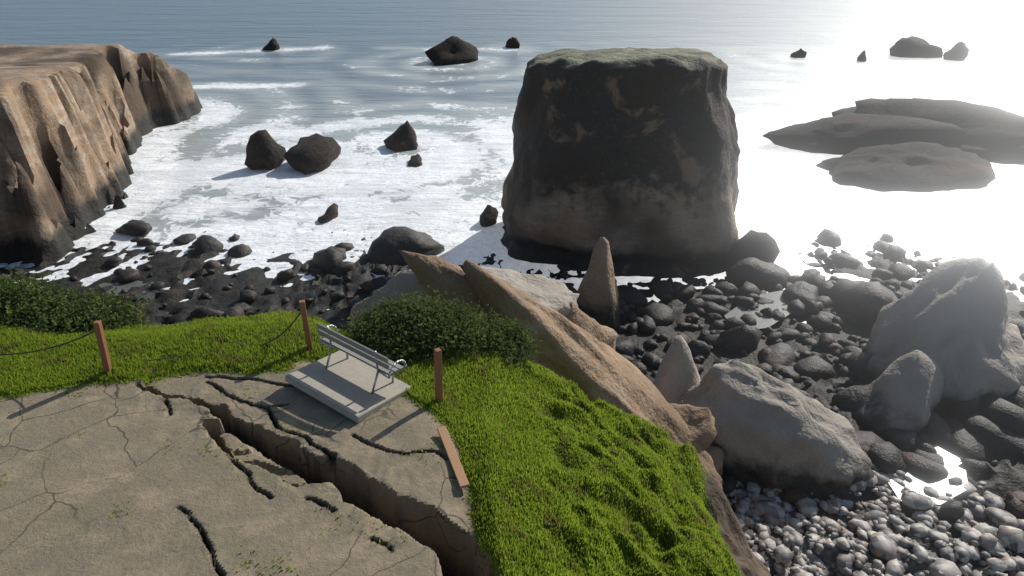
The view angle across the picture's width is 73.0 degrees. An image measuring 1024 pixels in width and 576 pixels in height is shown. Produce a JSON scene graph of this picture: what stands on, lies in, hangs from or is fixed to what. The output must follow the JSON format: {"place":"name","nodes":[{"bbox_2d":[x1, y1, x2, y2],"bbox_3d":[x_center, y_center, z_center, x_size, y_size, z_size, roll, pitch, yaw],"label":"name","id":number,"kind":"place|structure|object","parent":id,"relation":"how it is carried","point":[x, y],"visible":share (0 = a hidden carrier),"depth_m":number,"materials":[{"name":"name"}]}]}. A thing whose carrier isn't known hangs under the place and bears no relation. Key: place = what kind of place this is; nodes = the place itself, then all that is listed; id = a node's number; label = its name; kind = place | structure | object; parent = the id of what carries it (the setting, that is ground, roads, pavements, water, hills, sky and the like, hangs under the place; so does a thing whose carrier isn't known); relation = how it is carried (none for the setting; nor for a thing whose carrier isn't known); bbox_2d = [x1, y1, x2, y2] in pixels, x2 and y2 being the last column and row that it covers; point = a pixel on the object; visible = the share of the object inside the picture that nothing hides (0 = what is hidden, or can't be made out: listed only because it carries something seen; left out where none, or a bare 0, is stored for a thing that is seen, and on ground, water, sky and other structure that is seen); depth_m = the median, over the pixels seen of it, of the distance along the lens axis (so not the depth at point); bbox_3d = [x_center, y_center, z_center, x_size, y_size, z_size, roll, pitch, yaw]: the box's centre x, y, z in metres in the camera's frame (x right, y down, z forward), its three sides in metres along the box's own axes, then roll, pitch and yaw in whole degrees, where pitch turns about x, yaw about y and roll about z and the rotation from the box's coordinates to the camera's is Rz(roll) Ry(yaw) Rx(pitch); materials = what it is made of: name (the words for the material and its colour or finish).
{"place":"outdoors","nodes":[
{"label":"outdoors","id":0,"kind":"place"},
{"bbox_2d":[0,0,1023,322],"bbox_3d":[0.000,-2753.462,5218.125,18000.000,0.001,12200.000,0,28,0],"label":"sea","id":1,"kind":"structure","parent":0,"point":[358,80],"depth_m":80.34,"materials":[{"name":"white liquid"}]},
{"bbox_2d":[0,44,1023,575],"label":"ground","id":2,"kind":"structure","parent":0,"point":[78,122],"depth_m":12.21,"materials":[{"name":"brown stone"}]},
{"bbox_2d":[0,266,96,328],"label":"shrub","id":3,"kind":"object","parent":2,"relation":"on","point":[23,295],"visible":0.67,"depth_m":15.34,"materials":[{"name":"green plant"}]},
{"bbox_2d":[11,284,158,336],"bbox_3d":[-9.575,0.678,15.243,3.679,1.337,2.762,0,28,0],"label":"shrub","id":4,"kind":"object","parent":2,"relation":"on","point":[106,309],"visible":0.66,"depth_m":15.11,"materials":[{"name":"green plant"}]},
{"bbox_2d":[93,320,111,371],"bbox_3d":[-7.644,1.179,12.958,0.238,1.300,0.148,0,28,0],"label":"post","id":5,"kind":"object","parent":2,"relation":"on","point":[102,344],"visible":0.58,"depth_m":12.86,"materials":[{"name":"brown wood"}]},
{"bbox_2d":[0,331,94,354],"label":"chain","id":6,"kind":"object","parent":5,"relation":"attached to","point":[50,347],"visible":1,"depth_m":12.80,"materials":[{"name":"brown metal"}]},
{"bbox_2d":[98,281,153,295],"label":"tide pool","id":7,"kind":"structure","parent":2,"relation":"on","point":[126,286],"depth_m":39.71,"materials":[{"name":"grey liquid"}]},
{"bbox_2d":[145,345,240,361],"bbox_3d":[-6.304,1.294,13.800,1.805,0.175,0.026,-13,31,-23],"label":"chain","id":8,"kind":"object","parent":2,"relation":"on","point":[178,356],"visible":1,"depth_m":13.63,"materials":[{"name":"brown metal"}]},
{"bbox_2d":[299,300,312,351],"bbox_3d":[-4.189,0.842,14.118,0.127,1.300,0.142,-8,29,-15],"label":"post","id":9,"kind":"object","parent":2,"relation":"on","point":[305,324],"visible":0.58,"depth_m":14.01,"materials":[{"name":"brown wood"}]},
{"bbox_2d":[246,311,300,346],"bbox_3d":[-4.841,0.812,14.053,1.317,0.859,0.028,-2,28,-4],"label":"chain","id":10,"kind":"object","parent":9,"relation":"attached to","point":[281,333],"visible":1,"depth_m":14.12,"materials":[{"name":"brown metal"}]},
{"bbox_2d":[285,351,411,422],"bbox_3d":[-3.100,1.819,13.142,1.962,0.407,1.404,18,33,31],"label":"bench pad","id":11,"kind":"object","parent":2,"relation":"on","point":[342,384],"visible":0.82,"depth_m":12.97,"materials":[{"name":"grey concrete"}]},
{"bbox_2d":[317,323,406,393],"bbox_3d":[-2.899,1.295,13.126,1.915,1.004,0.633,18,33,31],"label":"bench","id":12,"kind":"object","parent":11,"relation":"on","point":[382,365],"visible":1,"depth_m":12.87,"materials":[{"name":"silver metal"}]},
{"bbox_2d":[0,310,741,575],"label":"grass","id":13,"kind":"structure","parent":2,"relation":"on","point":[503,433],"depth_m":13.27,"materials":[{"name":"green plant"}]},
{"bbox_2d":[340,286,501,368],"bbox_3d":[-2.014,0.828,14.988,3.592,1.230,2.810,0,28,0],"label":"bush","id":14,"kind":"object","parent":2,"relation":"on","point":[405,327],"visible":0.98,"depth_m":14.64,"materials":[{"name":"green plant"}]},
{"bbox_2d":[434,348,442,402],"bbox_3d":[-1.341,1.685,12.637,0.160,1.300,0.138,-18,33,-30],"label":"post","id":15,"kind":"object","parent":2,"relation":"on","point":[438,374],"visible":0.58,"depth_m":12.54,"materials":[{"name":"brown wood"}]},
{"bbox_2d":[437,426,468,488],"bbox_3d":[-0.973,2.744,11.330,0.150,0.133,1.403,-10,30,-18],"label":"post","id":16,"kind":"object","parent":2,"relation":"on","point":[456,465],"visible":1,"depth_m":11.26,"materials":[{"name":"brown wood"}]},
{"bbox_2d":[468,307,542,372],"bbox_3d":[-0.596,1.191,15.549,2.571,1.086,2.424,0,28,0],"label":"bush","id":17,"kind":"object","parent":2,"relation":"on","point":[511,340],"visible":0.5,"depth_m":15.36,"materials":[{"name":"green plant"}]},
{"bbox_2d":[70,219,1023,521],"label":"beach boulders","id":18,"kind":"object","parent":2,"relation":"on","point":[970,431],"visible":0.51,"depth_m":35.48,"materials":[{"name":"grey stone"}]},
{"bbox_2d":[399,237,723,488],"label":"tan crags","id":19,"kind":"structure","parent":2,"relation":"on","point":[577,344],"depth_m":19.73,"materials":[{"name":"beige stone"}]},
{"bbox_2d":[500,47,740,277],"bbox_3d":[6.893,-8.196,43.284,15.541,13.432,12.442,0,28,0],"label":"sea stack","id":20,"kind":"object","parent":2,"relation":"on","point":[630,155],"visible":0.97,"depth_m":38.77,"materials":[{"name":"black stone"}]},
{"bbox_2d":[244,36,1023,269],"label":"sea rocks","id":21,"kind":"object","parent":2,"relation":"on","point":[908,145],"visible":0.93,"depth_m":60.91,"materials":[{"name":"grey stone"}]},
{"bbox_2d":[348,257,1023,502],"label":"large boulders","id":22,"kind":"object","parent":2,"relation":"on","point":[943,334],"visible":0.59,"depth_m":26.55,"materials":[{"name":"grey stone"}]},
{"bbox_2d":[724,290,791,328],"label":"tide pool","id":23,"kind":"structure","parent":2,"relation":"on","point":[776,297],"depth_m":36.49,"materials":[{"name":"grey liquid"}]},
{"bbox_2d":[724,464,1023,575],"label":"pebbles","id":24,"kind":"object","parent":2,"relation":"on","point":[990,535],"visible":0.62,"depth_m":22.60,"materials":[{"name":"grey stone"}]},
{"bbox_2d":[882,445,967,504],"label":"tide pool","id":25,"kind":"structure","parent":2,"relation":"on","point":[953,466],"depth_m":24.62,"materials":[{"name":"grey liquid"}]}
]}

